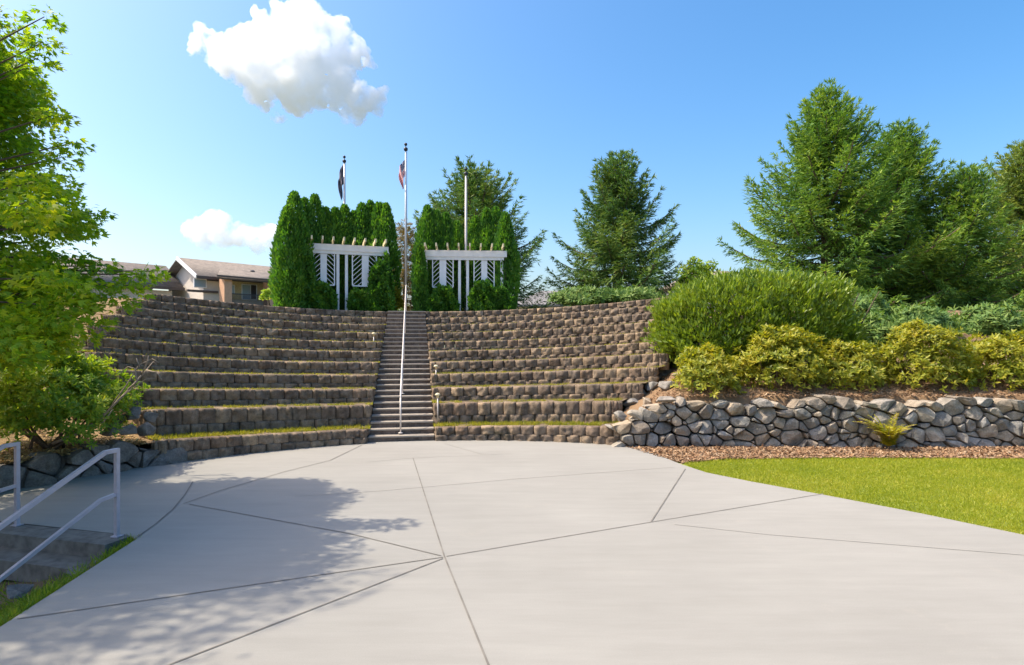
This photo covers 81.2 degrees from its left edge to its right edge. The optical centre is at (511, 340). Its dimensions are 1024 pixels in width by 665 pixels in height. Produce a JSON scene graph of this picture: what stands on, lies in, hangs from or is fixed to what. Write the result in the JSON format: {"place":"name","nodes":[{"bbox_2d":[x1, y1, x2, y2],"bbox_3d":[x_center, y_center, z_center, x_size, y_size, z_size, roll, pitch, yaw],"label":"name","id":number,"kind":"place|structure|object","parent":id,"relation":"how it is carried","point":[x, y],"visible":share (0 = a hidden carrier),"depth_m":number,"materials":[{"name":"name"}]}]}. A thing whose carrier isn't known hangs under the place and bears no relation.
{"place":"outdoors","nodes":[
{"label":"outdoors","id":0,"kind":"place"},
{"bbox_2d":[0,535,141,626],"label":"bank","id":1,"kind":"structure","parent":0,"point":[39,583],"depth_m":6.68,"materials":[{"name":"plant"}]},
{"bbox_2d":[6,584,33,598],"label":"concrete step","id":2,"kind":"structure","parent":1,"relation":"on","point":[13,591],"depth_m":6.08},
{"bbox_2d":[180,300,649,328],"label":"hillside","id":3,"kind":"structure","parent":0,"point":[368,322],"depth_m":25.21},
{"bbox_2d":[0,298,168,463],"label":"flower bed","id":4,"kind":"object","parent":3,"relation":"on","point":[46,436],"visible":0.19,"depth_m":11.80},
{"bbox_2d":[0,397,147,463],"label":"leaf litter","id":5,"kind":"object","parent":4,"relation":"on","point":[9,459],"visible":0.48,"depth_m":10.62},
{"bbox_2d":[0,345,150,451],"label":"leafy bush","id":6,"kind":"object","parent":4,"relation":"on","point":[83,385],"visible":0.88,"depth_m":10.10,"materials":[{"name":"green plant"}]},
{"bbox_2d":[52,356,161,444],"bbox_3d":[-7.054,1.032,10.498,1.898,1.552,0.618,0,0,0],"label":"dead branch","id":7,"kind":"object","parent":6,"relation":"attached to","point":[115,402],"visible":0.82,"depth_m":10.40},
{"bbox_2d":[0,4,171,384],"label":"maple tree","id":8,"kind":"object","parent":4,"relation":"on","point":[40,291],"visible":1,"depth_m":7.55,"materials":[{"name":"green plant"}]},
{"bbox_2d":[143,412,158,422],"bbox_3d":[-7.006,1.476,11.535,0.261,0.218,0.193,0,0,4],"label":"boulder","id":9,"kind":"object","parent":4,"relation":"on","point":[150,417],"visible":0.95,"depth_m":11.51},
{"bbox_2d":[259,288,272,305],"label":"young shrub","id":10,"kind":"object","parent":3,"relation":"on","point":[266,294],"visible":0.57,"depth_m":21.32,"materials":[{"name":"green plant"}]},
{"bbox_2d":[267,204,307,312],"bbox_3d":[-7.789,-2.835,20.744,1.329,3.858,1.329,0,0,-23],"label":"arborvitae","id":11,"kind":"object","parent":3,"relation":"on","point":[280,235],"visible":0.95,"depth_m":20.42,"materials":[{"name":"green plant"}]},
{"bbox_2d":[276,190,316,308],"bbox_3d":[-7.720,-3.125,21.119,1.472,4.439,1.502,0,0,0],"label":"arborvitae","id":12,"kind":"object","parent":3,"relation":"on","point":[293,199],"visible":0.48,"depth_m":20.96,"materials":[{"name":"green plant"}]},
{"bbox_2d":[274,245,321,313],"bbox_3d":[-7.604,-2.193,21.141,1.700,2.516,1.212,0,0,-27],"label":"clipped hedge","id":13,"kind":"object","parent":3,"relation":"on","point":[311,277],"visible":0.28,"depth_m":21.03,"materials":[{"name":"green plant"}]},
{"bbox_2d":[275,276,337,311],"bbox_3d":[-7.302,-1.642,21.316,2.257,1.461,1.197,0,0,-25],"label":"clipped hedge","id":14,"kind":"object","parent":3,"relation":"on","point":[328,299],"visible":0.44,"depth_m":21.18,"materials":[{"name":"green plant"}]},
{"bbox_2d":[297,196,320,281],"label":"arborvitae","id":15,"kind":"object","parent":3,"relation":"on","point":[306,203],"visible":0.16,"depth_m":21.74,"materials":[{"name":"green plant"}]},
{"bbox_2d":[306,193,330,282],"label":"arborvitae","id":16,"kind":"object","parent":3,"relation":"on","point":[315,201],"visible":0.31,"depth_m":22.01,"materials":[{"name":"green plant"}]},
{"bbox_2d":[314,205,341,314],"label":"arborvitae","id":17,"kind":"object","parent":3,"relation":"on","point":[327,215],"visible":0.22,"depth_m":22.16,"materials":[{"name":"green plant"}]},
{"bbox_2d":[324,206,349,309],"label":"arborvitae","id":18,"kind":"object","parent":3,"relation":"on","point":[335,213],"visible":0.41,"depth_m":22.27,"materials":[{"name":"green plant"}]},
{"bbox_2d":[342,155,345,203],"bbox_3d":[-7.018,-4.461,25.000,0.240,6.610,0.240,0,0,0],"label":"flagpole","id":19,"kind":"object","parent":3,"relation":"on","point":[344,182],"visible":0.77,"depth_m":24.97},
{"bbox_2d":[338,165,343,199],"bbox_3d":[-7.165,-6.606,24.993,0.210,1.561,0.172,0,0,20],"label":"flag","id":20,"kind":"object","parent":19,"relation":"attached to","point":[340,180],"visible":1,"depth_m":24.98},
{"bbox_2d":[332,203,360,309],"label":"arborvitae","id":21,"kind":"object","parent":3,"relation":"on","point":[345,212],"visible":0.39,"depth_m":22.42,"materials":[{"name":"green plant"}]},
{"bbox_2d":[309,235,387,309],"bbox_3d":[-6.021,-2.328,21.973,2.866,2.745,1.480,0,0,-19],"label":"pergola","id":22,"kind":"object","parent":3,"relation":"on","point":[363,250],"visible":0.71,"depth_m":21.79,"materials":[{"name":"white paint"}]},
{"bbox_2d":[340,210,364,315],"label":"arborvitae","id":23,"kind":"object","parent":3,"relation":"on","point":[352,214],"visible":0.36,"depth_m":22.45,"materials":[{"name":"green plant"}]},
{"bbox_2d":[348,201,371,291],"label":"arborvitae","id":24,"kind":"object","parent":3,"relation":"on","point":[361,208],"visible":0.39,"depth_m":22.59,"materials":[{"name":"green plant"}]},
{"bbox_2d":[345,282,388,310],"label":"clipped hedge","id":25,"kind":"object","parent":3,"relation":"on","point":[359,300],"visible":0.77,"depth_m":21.69,"materials":[{"name":"green plant"}]},
{"bbox_2d":[358,199,380,284],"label":"arborvitae","id":26,"kind":"object","parent":3,"relation":"on","point":[369,204],"visible":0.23,"depth_m":22.81,"materials":[{"name":"green plant"}]},
{"bbox_2d":[362,201,393,288],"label":"arborvitae","id":27,"kind":"object","parent":3,"relation":"on","point":[375,213],"visible":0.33,"depth_m":22.70,"materials":[{"name":"green plant"}]},
{"bbox_2d":[86,305,673,440],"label":"terrace","id":28,"kind":"structure","parent":3,"relation":"on","point":[221,406],"depth_m":15.64,"materials":[{"name":"soil"}]},
{"bbox_2d":[78,337,381,361],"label":"terrace wall","id":29,"kind":"structure","parent":28,"relation":"on","point":[144,347],"depth_m":15.75,"materials":[{"name":"stone"}]},
{"bbox_2d":[85,352,379,374],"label":"terrace wall","id":30,"kind":"structure","parent":28,"relation":"on","point":[199,364],"depth_m":15.23,"materials":[{"name":"stone"}]},
{"bbox_2d":[87,325,382,350],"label":"terrace wall","id":31,"kind":"structure","parent":28,"relation":"on","point":[174,337],"depth_m":16.50,"materials":[{"name":"stone"}]},
{"bbox_2d":[100,370,377,387],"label":"terrace wall","id":32,"kind":"structure","parent":28,"relation":"on","point":[192,379],"depth_m":14.72,"materials":[{"name":"stone"}]},
{"bbox_2d":[103,315,383,341],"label":"terrace wall","id":33,"kind":"structure","parent":28,"relation":"on","point":[157,324],"depth_m":17.29,"materials":[{"name":"stone"}]},
{"bbox_2d":[119,388,375,412],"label":"terrace wall","id":34,"kind":"structure","parent":28,"relation":"on","point":[176,397],"depth_m":14.11,"materials":[{"name":"stone"}]},
{"bbox_2d":[115,306,385,332],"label":"terrace wall","id":35,"kind":"structure","parent":28,"relation":"on","point":[224,321],"depth_m":18.14,"materials":[{"name":"stone"}]},
{"bbox_2d":[138,404,372,437],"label":"terrace wall","id":36,"kind":"structure","parent":28,"relation":"on","point":[178,421],"depth_m":13.49,"materials":[{"name":"stone"}]},
{"bbox_2d":[130,299,386,324],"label":"terrace wall","id":37,"kind":"structure","parent":28,"relation":"on","point":[165,306],"depth_m":18.88,"materials":[{"name":"stone"}]},
{"bbox_2d":[143,294,387,317],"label":"terrace wall","id":38,"kind":"structure","parent":28,"relation":"on","point":[228,305],"depth_m":19.68,"materials":[{"name":"stone"}]},
{"bbox_2d":[79,299,669,439],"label":"terrace grass","id":39,"kind":"structure","parent":28,"relation":"on","point":[280,430],"depth_m":14.79,"materials":[{"name":"plant"}]},
{"bbox_2d":[432,400,622,424],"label":"terrace wall","id":40,"kind":"structure","parent":28,"relation":"on","point":[562,411],"depth_m":15.08,"materials":[{"name":"stone"}]},
{"bbox_2d":[431,383,643,404],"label":"terrace wall","id":41,"kind":"structure","parent":28,"relation":"on","point":[628,391],"depth_m":15.74,"materials":[{"name":"stone"}]},
{"bbox_2d":[427,322,652,344],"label":"terrace wall","id":42,"kind":"structure","parent":28,"relation":"on","point":[553,333],"depth_m":19.35,"materials":[{"name":"stone"}]},
{"bbox_2d":[430,367,658,388],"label":"terrace wall","id":43,"kind":"structure","parent":28,"relation":"on","point":[649,374],"depth_m":16.44,"materials":[{"name":"stone"}]},
{"bbox_2d":[428,341,663,361],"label":"terrace wall","id":44,"kind":"structure","parent":28,"relation":"on","point":[588,351],"depth_m":17.90,"materials":[{"name":"stone"}]},
{"bbox_2d":[425,297,666,320],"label":"terrace wall","id":45,"kind":"structure","parent":28,"relation":"on","point":[521,312],"depth_m":21.50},
{"bbox_2d":[429,353,669,375],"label":"terrace wall","id":46,"kind":"structure","parent":28,"relation":"on","point":[642,360],"depth_m":17.13,"materials":[{"name":"stone"}]},
{"bbox_2d":[427,332,678,351],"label":"terrace wall","id":47,"kind":"structure","parent":28,"relation":"on","point":[556,342],"depth_m":18.63,"materials":[{"name":"stone"}]},
{"bbox_2d":[426,313,685,332],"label":"terrace wall","id":48,"kind":"structure","parent":28,"relation":"on","point":[600,321],"depth_m":20.06,"materials":[{"name":"stone"}]},
{"bbox_2d":[426,306,697,327],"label":"terrace wall","id":49,"kind":"structure","parent":28,"relation":"on","point":[560,316],"depth_m":20.77,"materials":[{"name":"stone"}]},
{"bbox_2d":[366,250,396,311],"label":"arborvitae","id":50,"kind":"object","parent":3,"relation":"on","point":[380,271],"visible":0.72,"depth_m":21.86,"materials":[{"name":"green plant"}]},
{"bbox_2d":[371,202,401,310],"bbox_3d":[-4.830,-3.124,22.874,1.308,4.436,1.310,0,0,0],"label":"arborvitae","id":51,"kind":"object","parent":3,"relation":"on","point":[396,264],"visible":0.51,"depth_m":22.66,"materials":[{"name":"green plant"}]},
{"bbox_2d":[395,284,403,310],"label":"golden shrub","id":52,"kind":"object","parent":3,"relation":"on","point":[399,302],"visible":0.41,"depth_m":22.65,"materials":[{"name":"green plant"}]},
{"bbox_2d":[368,311,433,441],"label":"staircase","id":53,"kind":"structure","parent":3,"relation":"on","point":[416,422],"depth_m":16.50,"materials":[{"name":"concrete"}]},
{"bbox_2d":[399,285,406,433],"bbox_3d":[-3.244,0.115,17.911,0.118,4.248,6.984,0,0,-9],"label":"handrail","id":54,"kind":"object","parent":53,"relation":"on","point":[404,331],"visible":1,"depth_m":16.81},
{"bbox_2d":[395,218,415,310],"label":"conifer tree","id":55,"kind":"object","parent":3,"relation":"on","point":[401,230],"visible":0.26,"depth_m":28.78,"materials":[{"name":"green plant"}]},
{"bbox_2d":[404,143,407,284],"bbox_3d":[-3.948,-4.188,22.200,0.240,6.363,0.240,0,0,0],"label":"flagpole","id":56,"kind":"object","parent":3,"relation":"on","point":[405,148],"visible":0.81,"depth_m":22.17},
{"bbox_2d":[410,244,428,310],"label":"arborvitae","id":57,"kind":"object","parent":3,"relation":"on","point":[419,284],"visible":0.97,"depth_m":22.13,"materials":[{"name":"green plant"}]},
{"bbox_2d":[410,203,439,294],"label":"arborvitae","id":58,"kind":"object","parent":3,"relation":"on","point":[425,224],"visible":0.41,"depth_m":23.16,"materials":[{"name":"green plant"}]},
{"bbox_2d":[425,208,449,294],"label":"arborvitae","id":59,"kind":"object","parent":3,"relation":"on","point":[436,214],"visible":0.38,"depth_m":23.18,"materials":[{"name":"green plant"}]},
{"bbox_2d":[424,283,460,311],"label":"clipped hedge","id":60,"kind":"object","parent":3,"relation":"on","point":[441,298],"visible":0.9,"depth_m":22.25,"materials":[{"name":"green plant"}]},
{"bbox_2d":[430,211,461,295],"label":"arborvitae","id":61,"kind":"object","parent":3,"relation":"on","point":[446,220],"visible":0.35,"depth_m":23.31,"materials":[{"name":"green plant"}]},
{"bbox_2d":[446,220,470,310],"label":"arborvitae","id":62,"kind":"object","parent":3,"relation":"on","point":[457,234],"visible":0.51,"depth_m":23.28,"materials":[{"name":"green plant"}]},
{"bbox_2d":[424,243,506,310],"bbox_3d":[-1.816,-2.291,22.803,3.222,2.669,1.480,0,0,-4],"label":"pergola","id":63,"kind":"object","parent":3,"relation":"on","point":[443,256],"visible":0.82,"depth_m":22.64,"materials":[{"name":"white paint"}]},
{"bbox_2d":[464,167,467,310],"bbox_3d":[-1.801,-3.920,23.350,0.240,5.729,0.240,0,0,0],"label":"flagpole","id":64,"kind":"object","parent":3,"relation":"on","point":[465,173],"visible":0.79,"depth_m":23.31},
{"bbox_2d":[461,215,483,307],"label":"arborvitae","id":65,"kind":"object","parent":3,"relation":"on","point":[473,229],"visible":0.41,"depth_m":23.34,"materials":[{"name":"green plant"}]},
{"bbox_2d":[398,154,550,338],"bbox_3d":[-2.140,-4.406,31.122,8.755,10.175,10.855,0,0,0],"label":"conifer tree","id":66,"kind":"object","parent":3,"relation":"on","point":[484,194],"visible":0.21,"depth_m":29.96,"materials":[{"name":"green plant"}]},
{"bbox_2d":[471,207,494,315],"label":"arborvitae","id":67,"kind":"object","parent":3,"relation":"on","point":[485,220],"visible":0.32,"depth_m":23.33,"materials":[{"name":"green plant"}]},
{"bbox_2d":[467,278,514,315],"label":"clipped hedge","id":68,"kind":"object","parent":3,"relation":"on","point":[485,295],"visible":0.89,"depth_m":22.38,"materials":[{"name":"green plant"}]},
{"bbox_2d":[483,206,510,288],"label":"arborvitae","id":69,"kind":"object","parent":3,"relation":"on","point":[495,213],"visible":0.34,"depth_m":23.40,"materials":[{"name":"green plant"}]},
{"bbox_2d":[491,211,520,308],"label":"arborvitae","id":70,"kind":"object","parent":3,"relation":"on","point":[504,224],"visible":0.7,"depth_m":22.96,"materials":[{"name":"green plant"}]},
{"bbox_2d":[542,284,625,310],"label":"juniper","id":71,"kind":"object","parent":3,"relation":"on","point":[584,295],"visible":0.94,"depth_m":22.38,"materials":[{"name":"green plant"}]},
{"bbox_2d":[545,148,684,349],"bbox_3d":[6.067,-4.367,29.864,9.121,10.797,9.322,0,0,0],"label":"conifer tree","id":72,"kind":"object","parent":3,"relation":"on","point":[620,194],"visible":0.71,"depth_m":28.98,"materials":[{"name":"green plant"}]},
{"bbox_2d":[597,284,666,313],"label":"juniper","id":73,"kind":"object","parent":3,"relation":"on","point":[632,293],"visible":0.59,"depth_m":22.33,"materials":[{"name":"green plant"}]},
{"bbox_2d":[673,256,721,284],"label":"tree","id":74,"kind":"object","parent":3,"relation":"on","point":[690,271],"visible":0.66,"depth_m":27.62,"materials":[{"name":"green plant"}]},
{"bbox_2d":[619,310,1023,431],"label":"planting bed","id":75,"kind":"object","parent":3,"relation":"on","point":[782,400],"visible":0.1,"depth_m":14.35,"materials":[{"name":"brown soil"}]},
{"bbox_2d":[669,341,746,398],"bbox_3d":[4.734,0.672,14.601,1.852,1.380,1.988,0,0,-36],"label":"rhododendron","id":76,"kind":"object","parent":75,"relation":"on","point":[709,357],"visible":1,"depth_m":14.15,"materials":[{"name":"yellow plant"}]},
{"bbox_2d":[640,264,884,369],"bbox_3d":[6.718,-0.626,16.712,6.281,3.215,3.848,0,0,0],"label":"laurel hedge","id":77,"kind":"object","parent":75,"relation":"on","point":[752,294],"visible":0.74,"depth_m":15.39,"materials":[{"name":"green plant"}]},
{"bbox_2d":[731,322,831,391],"bbox_3d":[6.655,0.425,14.902,2.377,1.890,2.302,0,0,20],"label":"rhododendron","id":78,"kind":"object","parent":75,"relation":"on","point":[782,335],"visible":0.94,"depth_m":14.39,"materials":[{"name":"green plant"}]},
{"bbox_2d":[814,338,889,391],"bbox_3d":[8.394,0.611,15.025,2.120,1.429,2.229,0,0,-34],"label":"rhododendron","id":79,"kind":"object","parent":75,"relation":"on","point":[847,355],"visible":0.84,"depth_m":14.47,"materials":[{"name":"green plant"}]},
{"bbox_2d":[847,286,897,316],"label":"juniper","id":80,"kind":"object","parent":75,"relation":"on","point":[864,300],"visible":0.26,"depth_m":19.30,"materials":[{"name":"green plant"}]},
{"bbox_2d":[855,308,926,348],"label":"juniper","id":81,"kind":"object","parent":75,"relation":"on","point":[879,322],"visible":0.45,"depth_m":17.53,"materials":[{"name":"green plant"}]},
{"bbox_2d":[884,301,971,337],"bbox_3d":[13.108,-0.477,19.525,3.094,1.667,2.561,0,0,0],"label":"juniper","id":82,"kind":"object","parent":75,"relation":"on","point":[933,315],"visible":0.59,"depth_m":18.80,"materials":[{"name":"green plant"}]},
{"bbox_2d":[873,317,986,392],"bbox_3d":[10.406,0.357,15.011,2.809,1.935,2.259,0,0,0],"label":"rhododendron","id":83,"kind":"object","parent":75,"relation":"on","point":[912,335],"visible":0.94,"depth_m":14.44,"materials":[{"name":"green plant"}]},
{"bbox_2d":[947,301,1023,335],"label":"juniper","id":84,"kind":"object","parent":75,"relation":"on","point":[984,320],"visible":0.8,"depth_m":19.39,"materials":[{"name":"green plant"}]},
{"bbox_2d":[948,329,1023,391],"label":"rhododendron","id":85,"kind":"object","parent":75,"relation":"on","point":[998,348],"visible":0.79,"depth_m":14.53,"materials":[{"name":"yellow plant"}]},
{"bbox_2d":[716,77,971,307],"bbox_3d":[14.411,-5.107,26.884,11.482,13.373,11.144,0,0,-37],"label":"conifer tree","id":86,"kind":"object","parent":3,"relation":"on","point":[824,141],"visible":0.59,"depth_m":25.68,"materials":[{"name":"green plant"}]},
{"bbox_2d":[802,116,1003,309],"bbox_3d":[18.399,-4.695,28.027,10.040,11.921,10.114,0,0,0],"label":"conifer tree","id":87,"kind":"object","parent":3,"relation":"on","point":[914,166],"visible":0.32,"depth_m":26.98,"materials":[{"name":"green plant"}]},
{"bbox_2d":[885,159,1023,310],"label":"conifer tree","id":88,"kind":"object","parent":3,"relation":"on","point":[972,194],"visible":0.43,"depth_m":26.29,"materials":[{"name":"green plant"}]},
{"bbox_2d":[958,139,1023,309],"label":"conifer tree","id":89,"kind":"object","parent":3,"relation":"on","point":[1013,189],"visible":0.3,"depth_m":30.54,"materials":[{"name":"green plant"}]},
{"bbox_2d":[2,345,980,581],"bbox_3d":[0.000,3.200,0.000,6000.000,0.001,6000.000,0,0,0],"label":"ground","id":90,"kind":"structure","parent":0,"point":[148,445],"depth_m":21.01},
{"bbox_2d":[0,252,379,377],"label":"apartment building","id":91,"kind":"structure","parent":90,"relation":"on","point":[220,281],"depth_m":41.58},
{"bbox_2d":[193,278,206,287],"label":"window","id":92,"kind":"structure","parent":91,"relation":"in","point":[198,283],"depth_m":40.16,"materials":[{"name":"glass"}]},
{"bbox_2d":[241,284,256,300],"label":"window","id":93,"kind":"structure","parent":91,"relation":"in","point":[245,288],"depth_m":42.57,"materials":[{"name":"glass"}]},
{"bbox_2d":[516,291,606,353],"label":"shrub","id":94,"kind":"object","parent":90,"relation":"on","point":[534,301],"depth_m":42.45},
{"bbox_2d":[0,439,1023,664],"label":"plaza","id":95,"kind":"structure","parent":0,"point":[474,552],"depth_m":6.28,"materials":[{"name":"concrete"}]},
{"bbox_2d":[0,523,129,581],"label":"garden steps","id":96,"kind":"structure","parent":95,"relation":"on","point":[65,550],"depth_m":7.17,"materials":[{"name":"concrete"}]},
{"bbox_2d":[0,442,23,526],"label":"stair railing","id":97,"kind":"object","parent":96,"relation":"on","point":[16,484],"visible":1,"depth_m":7.76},
{"bbox_2d":[0,448,123,581],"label":"stair railing","id":98,"kind":"object","parent":96,"relation":"on","point":[39,499],"visible":1,"depth_m":6.79,"materials":[{"name":"metal"}]},
{"bbox_2d":[0,439,187,492],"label":"stone wall","id":99,"kind":"structure","parent":95,"relation":"on","point":[46,468],"depth_m":10.51,"materials":[{"name":"stone"}]},
{"bbox_2d":[118,424,136,434],"bbox_3d":[-6.991,1.611,10.844,0.312,0.190,0.148,0,0,-44],"label":"boulder","id":100,"kind":"object","parent":99,"relation":"on","point":[130,429],"visible":0.94,"depth_m":10.81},
{"bbox_2d":[137,422,155,435],"bbox_3d":[-6.873,1.650,11.209,0.256,0.259,0.305,0,0,6],"label":"boulder","id":101,"kind":"object","parent":99,"relation":"on","point":[146,429],"visible":0.9,"depth_m":11.11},
{"bbox_2d":[125,406,140,419],"bbox_3d":[-7.191,1.372,11.318,0.283,0.256,0.235,0,0,-11],"label":"boulder","id":102,"kind":"object","parent":101,"relation":"on","point":[135,411],"visible":0.81,"depth_m":11.27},
{"bbox_2d":[150,429,369,460],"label":"terrace wall","id":103,"kind":"structure","parent":95,"relation":"on","point":[200,447],"depth_m":12.84,"materials":[{"name":"stone"}]},
{"bbox_2d":[433,425,645,445],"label":"terrace wall","id":104,"kind":"structure","parent":95,"relation":"on","point":[601,434],"depth_m":14.35,"materials":[{"name":"stone"}]},
{"bbox_2d":[0,0,1023,338],"label":"sky","id":105,"kind":"structure","parent":0,"point":[202,118],"materials":[{"name":"blue"}]},
{"bbox_2d":[674,456,1023,534],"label":"lawn","id":106,"kind":"structure","parent":0,"point":[897,487],"depth_m":10.07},
{"bbox_2d":[605,394,1023,447],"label":"stone wall","id":107,"kind":"structure","parent":106,"relation":"on","point":[944,417],"depth_m":13.58,"materials":[{"name":"stone"}]},
{"bbox_2d":[627,409,643,420],"bbox_3d":[2.849,1.708,13.732,0.402,0.260,0.422,0,0,24],"label":"boulder","id":108,"kind":"object","parent":107,"relation":"on","point":[638,414],"visible":0.99,"depth_m":13.57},
{"bbox_2d":[645,444,1023,462],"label":"mulch strip","id":109,"kind":"object","parent":106,"relation":"on","point":[808,455],"visible":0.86,"depth_m":12.60,"materials":[{"name":"brown wood"}]},
{"bbox_2d":[626,443,1023,463],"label":"mulch chips","id":110,"kind":"object","parent":109,"relation":"on","point":[905,451],"visible":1,"depth_m":12.87,"materials":[{"name":"brown wood"}]},
{"bbox_2d":[853,413,916,445],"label":"fern","id":111,"kind":"object","parent":109,"relation":"on","point":[888,436],"visible":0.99,"depth_m":13.14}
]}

